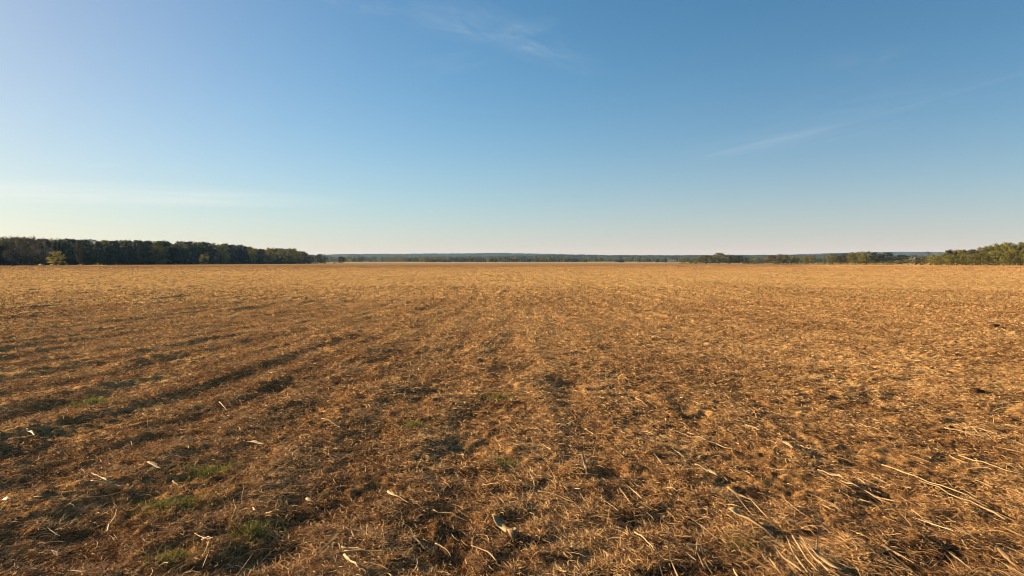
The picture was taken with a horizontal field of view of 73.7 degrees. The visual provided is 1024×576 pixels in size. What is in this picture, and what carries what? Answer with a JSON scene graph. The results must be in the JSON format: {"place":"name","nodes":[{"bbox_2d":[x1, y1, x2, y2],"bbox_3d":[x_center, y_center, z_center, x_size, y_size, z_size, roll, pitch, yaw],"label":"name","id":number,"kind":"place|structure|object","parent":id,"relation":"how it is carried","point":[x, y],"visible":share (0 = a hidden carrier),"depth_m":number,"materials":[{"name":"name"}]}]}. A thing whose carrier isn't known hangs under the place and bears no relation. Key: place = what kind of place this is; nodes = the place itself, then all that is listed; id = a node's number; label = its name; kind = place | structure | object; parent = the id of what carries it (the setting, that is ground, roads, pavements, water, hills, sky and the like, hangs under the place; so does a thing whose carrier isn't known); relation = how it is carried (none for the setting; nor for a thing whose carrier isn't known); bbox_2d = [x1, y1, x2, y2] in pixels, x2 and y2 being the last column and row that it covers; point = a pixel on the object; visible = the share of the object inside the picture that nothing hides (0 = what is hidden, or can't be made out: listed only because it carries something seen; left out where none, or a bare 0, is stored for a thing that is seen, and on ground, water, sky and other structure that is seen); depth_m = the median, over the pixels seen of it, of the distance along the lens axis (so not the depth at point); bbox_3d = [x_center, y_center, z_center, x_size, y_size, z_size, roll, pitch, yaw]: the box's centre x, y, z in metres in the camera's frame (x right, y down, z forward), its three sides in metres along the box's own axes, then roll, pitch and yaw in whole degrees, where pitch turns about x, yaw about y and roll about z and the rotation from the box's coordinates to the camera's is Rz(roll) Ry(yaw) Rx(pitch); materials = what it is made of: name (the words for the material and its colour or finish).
{"place":"outdoors","nodes":[
{"label":"outdoors","id":0,"kind":"place"},
{"bbox_2d":[105,263,804,265],"bbox_3d":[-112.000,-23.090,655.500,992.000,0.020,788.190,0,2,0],"label":"tilled field","id":1,"kind":"structure","parent":0,"point":[541,264],"depth_m":486.26,"materials":[{"name":"brown soil"}]},
{"bbox_2d":[105,243,123,264],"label":"broadleaf tree","id":2,"kind":"object","parent":1,"relation":"on","point":[119,254],"visible":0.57,"depth_m":448.60,"materials":[{"name":"green plant"}]},
{"bbox_2d":[113,240,133,264],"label":"broadleaf tree","id":3,"kind":"object","parent":1,"relation":"on","point":[123,242],"visible":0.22,"depth_m":468.44,"materials":[{"name":"green plant"}]},
{"bbox_2d":[120,245,134,264],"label":"broadleaf tree","id":4,"kind":"object","parent":1,"relation":"on","point":[128,253],"visible":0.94,"depth_m":457.11,"materials":[{"name":"green plant"}]},
{"bbox_2d":[135,240,142,262],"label":"broadleaf tree","id":5,"kind":"object","parent":1,"relation":"on","point":[139,245],"visible":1,"depth_m":438.98,"materials":[{"name":"green plant"}]},
{"bbox_2d":[129,243,149,264],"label":"broadleaf tree","id":6,"kind":"object","parent":1,"relation":"on","point":[144,257],"visible":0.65,"depth_m":467.82,"materials":[{"name":"green plant"}]},
{"bbox_2d":[134,246,155,264],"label":"broadleaf tree","id":7,"kind":"object","parent":1,"relation":"on","point":[147,251],"visible":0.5,"depth_m":476.36,"materials":[{"name":"green plant"}]},
{"bbox_2d":[142,240,157,263],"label":"broadleaf tree","id":8,"kind":"object","parent":1,"relation":"on","point":[147,243],"visible":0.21,"depth_m":503.95,"materials":[{"name":"green plant"}]},
{"bbox_2d":[148,245,162,263],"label":"broadleaf tree","id":9,"kind":"object","parent":1,"relation":"on","point":[157,254],"visible":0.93,"depth_m":493.00,"materials":[{"name":"green plant"}]},
{"bbox_2d":[151,241,170,263],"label":"broadleaf tree","id":10,"kind":"object","parent":1,"relation":"on","point":[159,243],"visible":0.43,"depth_m":519.57,"materials":[{"name":"green plant"}]},
{"bbox_2d":[152,246,170,263],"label":"broadleaf tree","id":11,"kind":"object","parent":1,"relation":"on","point":[162,261],"visible":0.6,"depth_m":501.47,"materials":[{"name":"green plant"}]},
{"bbox_2d":[165,247,182,263],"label":"broadleaf tree","id":12,"kind":"object","parent":1,"relation":"on","point":[175,255],"visible":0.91,"depth_m":515.83,"materials":[{"name":"green plant"}]},
{"bbox_2d":[170,244,188,261],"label":"broadleaf tree","id":13,"kind":"object","parent":1,"relation":"on","point":[184,251],"visible":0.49,"depth_m":526.53,"materials":[{"name":"green plant"}]},
{"bbox_2d":[176,248,191,263],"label":"broadleaf tree","id":14,"kind":"object","parent":1,"relation":"on","point":[187,255],"visible":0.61,"depth_m":534.87,"materials":[{"name":"green plant"}]},
{"bbox_2d":[184,244,202,263],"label":"broadleaf tree","id":15,"kind":"object","parent":1,"relation":"on","point":[193,247],"visible":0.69,"depth_m":546.08,"materials":[{"name":"green plant"}]},
{"bbox_2d":[199,253,209,263],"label":"shrub","id":16,"kind":"object","parent":1,"relation":"on","point":[206,257],"visible":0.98,"depth_m":498.55,"materials":[{"name":"green plant"}]},
{"bbox_2d":[200,247,212,263],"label":"broadleaf tree","id":17,"kind":"object","parent":1,"relation":"on","point":[203,253],"visible":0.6,"depth_m":562.34,"materials":[{"name":"green plant"}]},
{"bbox_2d":[205,245,216,262],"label":"broadleaf tree","id":18,"kind":"object","parent":1,"relation":"on","point":[214,251],"visible":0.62,"depth_m":573.29,"materials":[{"name":"green plant"}]},
{"bbox_2d":[212,246,230,263],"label":"broadleaf tree","id":19,"kind":"object","parent":1,"relation":"on","point":[223,256],"visible":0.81,"depth_m":586.12,"materials":[{"name":"green plant"}]},
{"bbox_2d":[219,248,231,263],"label":"broadleaf tree","id":20,"kind":"object","parent":1,"relation":"on","point":[226,250],"visible":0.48,"depth_m":594.84,"materials":[{"name":"green plant"}]},
{"bbox_2d":[226,249,235,263],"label":"broadleaf tree","id":21,"kind":"object","parent":1,"relation":"on","point":[232,255],"visible":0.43,"depth_m":607.50,"materials":[{"name":"green plant"}]},
{"bbox_2d":[231,246,244,263],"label":"broadleaf tree","id":22,"kind":"object","parent":1,"relation":"on","point":[238,254],"visible":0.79,"depth_m":620.87,"materials":[{"name":"green plant"}]},
{"bbox_2d":[238,250,249,263],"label":"broadleaf tree","id":23,"kind":"object","parent":1,"relation":"on","point":[245,257],"visible":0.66,"depth_m":635.49,"materials":[{"name":"green plant"}]},
{"bbox_2d":[249,248,257,263],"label":"broadleaf tree","id":24,"kind":"object","parent":1,"relation":"on","point":[252,256],"visible":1,"depth_m":612.51,"materials":[{"name":"green plant"}]},
{"bbox_2d":[250,251,262,263],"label":"broadleaf tree","id":25,"kind":"object","parent":1,"relation":"on","point":[257,261],"visible":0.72,"depth_m":645.38,"materials":[{"name":"green plant"}]},
{"bbox_2d":[260,247,276,263],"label":"broadleaf tree","id":26,"kind":"object","parent":1,"relation":"on","point":[268,254],"visible":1,"depth_m":647.57,"materials":[{"name":"green plant"}]},
{"bbox_2d":[275,249,287,263],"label":"broadleaf tree","id":27,"kind":"object","parent":1,"relation":"on","point":[280,251],"visible":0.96,"depth_m":668.27,"materials":[{"name":"green plant"}]},
{"bbox_2d":[282,248,297,263],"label":"broadleaf tree","id":28,"kind":"object","parent":1,"relation":"on","point":[292,253],"visible":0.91,"depth_m":687.95,"materials":[{"name":"green plant"}]},
{"bbox_2d":[293,251,303,263],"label":"broadleaf tree","id":29,"kind":"object","parent":1,"relation":"on","point":[299,257],"visible":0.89,"depth_m":717.98,"materials":[{"name":"green plant"}]},
{"bbox_2d":[693,255,715,263],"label":"broadleaf tree","id":30,"kind":"object","parent":1,"relation":"on","point":[706,259],"visible":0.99,"depth_m":597.92,"materials":[{"name":"green plant"}]},
{"bbox_2d":[710,253,725,263],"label":"broadleaf tree","id":31,"kind":"object","parent":1,"relation":"on","point":[718,257],"visible":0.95,"depth_m":598.08,"materials":[{"name":"green plant"}]},
{"bbox_2d":[722,254,737,263],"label":"broadleaf tree","id":32,"kind":"object","parent":1,"relation":"on","point":[730,257],"visible":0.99,"depth_m":598.78,"materials":[{"name":"green plant"}]},
{"bbox_2d":[732,256,749,263],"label":"broadleaf tree","id":33,"kind":"object","parent":1,"relation":"on","point":[739,260],"visible":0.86,"depth_m":607.48,"materials":[{"name":"green plant"}]},
{"bbox_2d":[765,254,785,263],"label":"broadleaf tree","id":34,"kind":"object","parent":1,"relation":"on","point":[773,258],"visible":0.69,"depth_m":555.79,"materials":[{"name":"green plant"}]},
{"bbox_2d":[329,262,687,262],"bbox_3d":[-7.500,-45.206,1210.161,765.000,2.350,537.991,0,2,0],"label":"pale field","id":35,"kind":"structure","parent":0,"point":[509,262],"depth_m":1212.95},
{"bbox_2d":[425,256,587,261],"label":"distant wood","id":36,"kind":"object","parent":35,"relation":"on","point":[505,259],"visible":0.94,"depth_m":1370.82,"materials":[{"name":"plant"}]},
{"bbox_2d":[614,258,704,262],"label":"distant wood","id":37,"kind":"object","parent":35,"relation":"on","point":[649,260],"visible":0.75,"depth_m":1305.52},
{"bbox_2d":[0,263,1023,575],"bbox_3d":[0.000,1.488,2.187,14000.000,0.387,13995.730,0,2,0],"label":"field","id":38,"kind":"structure","parent":0,"point":[536,279],"depth_m":7.46,"materials":[{"name":"plant"}]},
{"bbox_2d":[0,244,14,265],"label":"broadleaf tree","id":39,"kind":"object","parent":38,"relation":"on","point":[6,263],"visible":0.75,"depth_m":351.00,"materials":[{"name":"green plant"}]},
{"bbox_2d":[0,241,21,264],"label":"broadleaf tree","id":40,"kind":"object","parent":38,"relation":"on","point":[15,256],"visible":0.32,"depth_m":360.60,"materials":[{"name":"green plant"}]},
{"bbox_2d":[0,236,24,265],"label":"bare tree","id":41,"kind":"object","parent":38,"relation":"on","point":[9,257],"visible":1,"depth_m":337.43,"materials":[{"name":"plant"}]},
{"bbox_2d":[14,236,40,265],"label":"bare tree","id":42,"kind":"object","parent":38,"relation":"on","point":[27,252],"visible":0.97,"depth_m":344.13,"materials":[{"name":"plant"}]},
{"bbox_2d":[19,244,42,264],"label":"broadleaf tree","id":43,"kind":"object","parent":38,"relation":"on","point":[37,260],"visible":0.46,"depth_m":369.29,"materials":[{"name":"green plant"}]},
{"bbox_2d":[23,240,48,263],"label":"broadleaf tree","id":44,"kind":"object","parent":38,"relation":"on","point":[40,251],"visible":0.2,"depth_m":381.23,"materials":[{"name":"green plant"}]},
{"bbox_2d":[30,239,53,265],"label":"bare tree","id":45,"kind":"object","parent":38,"relation":"on","point":[41,258],"visible":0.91,"depth_m":349.09,"materials":[{"name":"plant"}]},
{"bbox_2d":[40,239,55,264],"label":"broadleaf tree","id":46,"kind":"object","parent":38,"relation":"on","point":[47,242],"visible":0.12,"depth_m":404.36,"materials":[{"name":"green plant"}]},
{"bbox_2d":[46,251,67,265],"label":"shrub","id":47,"kind":"object","parent":38,"relation":"on","point":[57,254],"visible":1,"depth_m":317.38,"materials":[{"name":"green plant"}]},
{"bbox_2d":[48,240,74,264],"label":"broadleaf tree","id":48,"kind":"object","parent":38,"relation":"on","point":[61,245],"visible":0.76,"depth_m":393.65,"materials":[{"name":"green plant"}]},
{"bbox_2d":[74,240,83,265],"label":"broadleaf tree","id":49,"kind":"object","parent":38,"relation":"on","point":[80,251],"visible":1,"depth_m":359.41,"materials":[{"name":"green plant"}]},
{"bbox_2d":[70,242,95,264],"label":"broadleaf tree","id":50,"kind":"object","parent":38,"relation":"on","point":[88,253],"visible":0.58,"depth_m":412.93,"materials":[{"name":"green plant"}]},
{"bbox_2d":[47,393,120,411],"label":"grass tuft","id":51,"kind":"object","parent":38,"relation":"on","point":[88,402],"visible":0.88,"depth_m":7.59,"materials":[{"name":"plant"}]},
{"bbox_2d":[73,244,97,264],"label":"broadleaf tree","id":52,"kind":"object","parent":38,"relation":"on","point":[86,257],"visible":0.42,"depth_m":422.01,"materials":[{"name":"green plant"}]},
{"bbox_2d":[83,239,105,260],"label":"broadleaf tree","id":53,"kind":"object","parent":38,"relation":"on","point":[91,242],"visible":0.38,"depth_m":435.85,"materials":[{"name":"green plant"}]},
{"bbox_2d":[93,244,116,264],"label":"broadleaf tree","id":54,"kind":"object","parent":38,"relation":"on","point":[106,250],"visible":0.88,"depth_m":434.03,"materials":[{"name":"green plant"}]},
{"bbox_2d":[91,480,124,487],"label":"straw stalk","id":55,"kind":"object","parent":38,"relation":"on","point":[115,485],"visible":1,"depth_m":4.76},
{"bbox_2d":[65,482,266,536],"bbox_3d":[-2.174,1.390,4.355,0.842,0.178,1.002,2,3,39],"label":"grass tuft","id":56,"kind":"object","parent":38,"relation":"on","point":[160,503],"visible":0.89,"depth_m":4.34,"materials":[{"name":"plant"}]},
{"bbox_2d":[150,482,221,508],"bbox_3d":[-2.105,1.387,4.434,0.562,0.135,0.569,0,2,0],"label":"grass tuft","id":57,"kind":"object","parent":38,"relation":"on","point":[190,499],"visible":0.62,"depth_m":4.47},
{"bbox_2d":[148,455,247,483],"bbox_3d":[-2.355,1.374,5.175,0.621,0.150,0.641,1,3,34],"label":"grass tuft","id":58,"kind":"object","parent":38,"relation":"on","point":[206,472],"visible":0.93,"depth_m":5.14,"materials":[{"name":"plant"}]},
{"bbox_2d":[197,513,289,545],"bbox_3d":[-1.545,1.405,3.960,0.516,0.139,0.386,-1,2,-29],"label":"grass tuft","id":59,"kind":"object","parent":38,"relation":"on","point":[251,529],"visible":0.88,"depth_m":3.96,"materials":[{"name":"plant"}]},
{"bbox_2d":[343,553,359,567],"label":"straw stalk","id":60,"kind":"object","parent":38,"relation":"on","point":[348,558],"visible":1,"depth_m":3.59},
{"bbox_2d":[462,390,521,400],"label":"grass tuft","id":61,"kind":"object","parent":38,"relation":"on","point":[497,396],"visible":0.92,"depth_m":7.90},
{"bbox_2d":[477,453,529,469],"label":"grass tuft","id":62,"kind":"object","parent":38,"relation":"on","point":[509,462],"visible":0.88,"depth_m":5.38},
{"bbox_2d":[314,254,695,262],"bbox_3d":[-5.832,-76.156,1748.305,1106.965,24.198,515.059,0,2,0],"label":"distant wood","id":63,"kind":"object","parent":38,"relation":"on","point":[390,259],"visible":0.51,"depth_m":1623.71,"materials":[{"name":"plant"}]},
{"bbox_2d":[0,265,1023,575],"bbox_3d":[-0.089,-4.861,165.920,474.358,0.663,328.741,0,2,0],"label":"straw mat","id":64,"kind":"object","parent":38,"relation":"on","point":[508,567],"visible":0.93,"depth_m":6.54,"materials":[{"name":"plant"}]},
{"bbox_2d":[79,489,127,498],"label":"straw stalk","id":65,"kind":"object","parent":64,"relation":"on","point":[98,496],"visible":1,"depth_m":4.61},
{"bbox_2d":[110,540,212,575],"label":"grass tuft","id":66,"kind":"object","parent":64,"relation":"on","point":[170,560],"visible":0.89,"depth_m":3.59,"materials":[{"name":"plant"}]},
{"bbox_2d":[344,549,387,551],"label":"straw stalk","id":67,"kind":"object","parent":64,"relation":"on","point":[355,550],"visible":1,"depth_m":3.69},
{"bbox_2d":[375,415,438,430],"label":"grass tuft","id":68,"kind":"object","parent":64,"relation":"on","point":[412,423],"visible":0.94,"depth_m":6.45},
{"bbox_2d":[492,513,513,540],"bbox_3d":[-0.039,1.416,4.040,0.050,0.063,0.352,-1,2,-22],"label":"leaf husk","id":69,"kind":"object","parent":64,"relation":"on","point":[499,521],"visible":0.94,"depth_m":4.11,"materials":[{"name":"plant"}]},
{"bbox_2d":[712,534,771,557],"bbox_3d":[1.293,1.433,3.819,0.356,0.108,0.283,-1,3,-35],"label":"grass tuft","id":70,"kind":"object","parent":64,"relation":"on","point":[741,545],"visible":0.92,"depth_m":3.80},
{"bbox_2d":[728,507,771,533],"bbox_3d":[1.433,1.404,4.128,0.040,0.063,0.321,-1,2,-29],"label":"leaf husk","id":71,"kind":"object","parent":64,"relation":"on","point":[734,510],"visible":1,"depth_m":4.14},
{"bbox_2d":[792,535,818,571],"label":"straw stalk","id":72,"kind":"object","parent":64,"relation":"on","point":[799,546],"visible":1,"depth_m":3.68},
{"bbox_2d":[810,547,840,569],"bbox_3d":[1.635,1.414,3.567,0.018,0.039,0.210,-1,2,-16],"label":"leaf husk","id":73,"kind":"object","parent":64,"relation":"on","point":[825,560],"visible":1,"depth_m":3.57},
{"bbox_2d":[919,480,1005,519],"bbox_3d":[2.965,1.389,4.522,0.018,0.034,0.722,0,2,-8],"label":"straw stalk","id":74,"kind":"object","parent":64,"relation":"on","point":[970,501],"visible":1,"depth_m":4.41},
{"bbox_2d":[958,454,1019,473],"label":"straw stalk","id":75,"kind":"object","parent":64,"relation":"on","point":[984,462],"visible":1,"depth_m":5.32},
{"bbox_2d":[777,254,791,262],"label":"broadleaf tree","id":76,"kind":"object","parent":38,"relation":"on","point":[787,257],"visible":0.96,"depth_m":549.29,"materials":[{"name":"green plant"}]},
{"bbox_2d":[800,536,829,571],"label":"straw stalk","id":77,"kind":"object","parent":38,"relation":"on","point":[814,557],"visible":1,"depth_m":3.60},
{"bbox_2d":[696,255,942,262],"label":"distant wood","id":78,"kind":"object","parent":38,"relation":"on","point":[824,259],"visible":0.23,"depth_m":1224.41,"materials":[{"name":"plant"}]},
{"bbox_2d":[827,254,840,264],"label":"broadleaf tree","id":79,"kind":"object","parent":38,"relation":"on","point":[834,257],"visible":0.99,"depth_m":518.24,"materials":[{"name":"green plant"}]},
{"bbox_2d":[845,252,865,264],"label":"broadleaf tree","id":80,"kind":"object","parent":38,"relation":"on","point":[854,256],"visible":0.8,"depth_m":498.71,"materials":[{"name":"green plant"}]},
{"bbox_2d":[817,469,895,501],"bbox_3d":[2.373,1.381,4.829,0.119,0.082,0.725,-1,2,-16],"label":"straw stalk","id":81,"kind":"object","parent":38,"relation":"on","point":[835,475],"visible":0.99,"depth_m":4.84,"materials":[{"name":"plant"}]},
{"bbox_2d":[858,251,877,263],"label":"broadleaf tree","id":82,"kind":"object","parent":38,"relation":"on","point":[863,256],"visible":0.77,"depth_m":489.56,"materials":[{"name":"green plant"}]},
{"bbox_2d":[869,252,879,264],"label":"broadleaf tree","id":83,"kind":"object","parent":38,"relation":"on","point":[874,255],"visible":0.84,"depth_m":478.70,"materials":[{"name":"green plant"}]},
{"bbox_2d":[876,252,897,264],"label":"broadleaf tree","id":84,"kind":"object","parent":38,"relation":"on","point":[882,258],"visible":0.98,"depth_m":467.90,"materials":[{"name":"green plant"}]},
{"bbox_2d":[892,254,911,264],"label":"broadleaf tree","id":85,"kind":"object","parent":38,"relation":"on","point":[900,256],"visible":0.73,"depth_m":468.45,"materials":[{"name":"green plant"}]},
{"bbox_2d":[909,251,931,264],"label":"bare tree","id":86,"kind":"object","parent":38,"relation":"on","point":[929,253],"visible":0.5,"depth_m":449.06,"materials":[{"name":"plant"}]},
{"bbox_2d":[881,464,980,502],"bbox_3d":[2.993,1.391,4.910,0.030,0.046,0.944,0,2,-9],"label":"straw stalk","id":87,"kind":"object","parent":38,"relation":"on","point":[924,480],"visible":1,"depth_m":4.96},
{"bbox_2d":[927,253,954,264],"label":"broadleaf tree","id":88,"kind":"object","parent":38,"relation":"on","point":[936,257],"visible":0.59,"depth_m":409.73,"materials":[{"name":"green plant"}]},
{"bbox_2d":[940,256,962,263],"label":"broadleaf tree","id":89,"kind":"object","parent":38,"relation":"on","point":[951,258],"visible":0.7,"depth_m":379.68,"materials":[{"name":"green plant"}]},
{"bbox_2d":[955,254,975,263],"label":"broadleaf tree","id":90,"kind":"object","parent":38,"relation":"on","point":[964,256],"visible":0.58,"depth_m":374.70,"materials":[{"name":"green plant"}]},
{"bbox_2d":[967,387,985,393],"bbox_3d":[5.614,1.261,8.260,0.189,0.111,0.154,1,2,30],"label":"earth clod","id":91,"kind":"object","parent":38,"relation":"on","point":[975,390],"visible":0.64,"depth_m":8.22,"materials":[{"name":"soil"}]},
{"bbox_2d":[967,253,989,264],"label":"broadleaf tree","id":92,"kind":"object","parent":38,"relation":"on","point":[978,256],"visible":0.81,"depth_m":363.89,"materials":[{"name":"green plant"}]},
{"bbox_2d":[980,245,997,264],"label":"broadleaf tree","id":93,"kind":"object","parent":38,"relation":"on","point":[988,248],"visible":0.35,"depth_m":388.79,"materials":[{"name":"green plant"}]},
{"bbox_2d":[984,251,1006,263],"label":"broadleaf tree","id":94,"kind":"object","parent":38,"relation":"on","point":[995,259],"visible":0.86,"depth_m":360.37,"materials":[{"name":"green plant"}]},
{"bbox_2d":[985,242,1006,263],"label":"broadleaf tree","id":95,"kind":"object","parent":38,"relation":"on","point":[996,247],"visible":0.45,"depth_m":379.46,"materials":[{"name":"green plant"}]},
{"bbox_2d":[997,547,1016,565],"bbox_3d":[2.636,1.429,3.625,0.020,0.044,0.156,0,2,1],"label":"leaf husk","id":96,"kind":"object","parent":38,"relation":"on","point":[1004,554],"visible":0.97,"depth_m":3.65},
{"bbox_2d":[998,242,1018,264],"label":"broadleaf tree","id":97,"kind":"object","parent":38,"relation":"on","point":[1004,249],"visible":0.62,"depth_m":373.45,"materials":[{"name":"green plant"}]},
{"bbox_2d":[1000,249,1021,264],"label":"broadleaf tree","id":98,"kind":"object","parent":38,"relation":"on","point":[1017,256],"visible":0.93,"depth_m":354.22,"materials":[{"name":"green plant"}]},
{"bbox_2d":[1012,242,1023,264],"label":"broadleaf tree","id":99,"kind":"object","parent":38,"relation":"on","point":[1019,247],"visible":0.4,"depth_m":370.95,"materials":[{"name":"green plant"}]},
{"bbox_2d":[0,0,1023,254],"label":"sky","id":100,"kind":"structure","parent":0,"point":[314,127],"materials":[{"name":"blue"}]},
{"bbox_2d":[378,254,924,262],"bbox_3d":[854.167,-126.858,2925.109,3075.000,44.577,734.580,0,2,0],"label":"hills","id":101,"kind":"structure","parent":0,"point":[644,256],"depth_m":2953.17,"materials":[{"name":"plant"}]},
{"bbox_2d":[588,261,728,262],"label":"meadow","id":102,"kind":"structure","parent":0,"point":[651,261],"depth_m":1594.18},
{"bbox_2d":[304,252,1023,262],"bbox_3d":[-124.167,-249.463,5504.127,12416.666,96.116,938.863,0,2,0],"label":"hills","id":103,"kind":"structure","parent":0,"point":[519,254],"depth_m":5556.38,"materials":[{"name":"plant"}]},
{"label":"pale field","id":104,"kind":"structure","parent":0,"visible":0},
{"bbox_2d":[800,256,815,263],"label":"broadleaf tree","id":105,"kind":"object","parent":104,"relation":"on","point":[810,260],"visible":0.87,"depth_m":563.50,"materials":[{"name":"green plant"}]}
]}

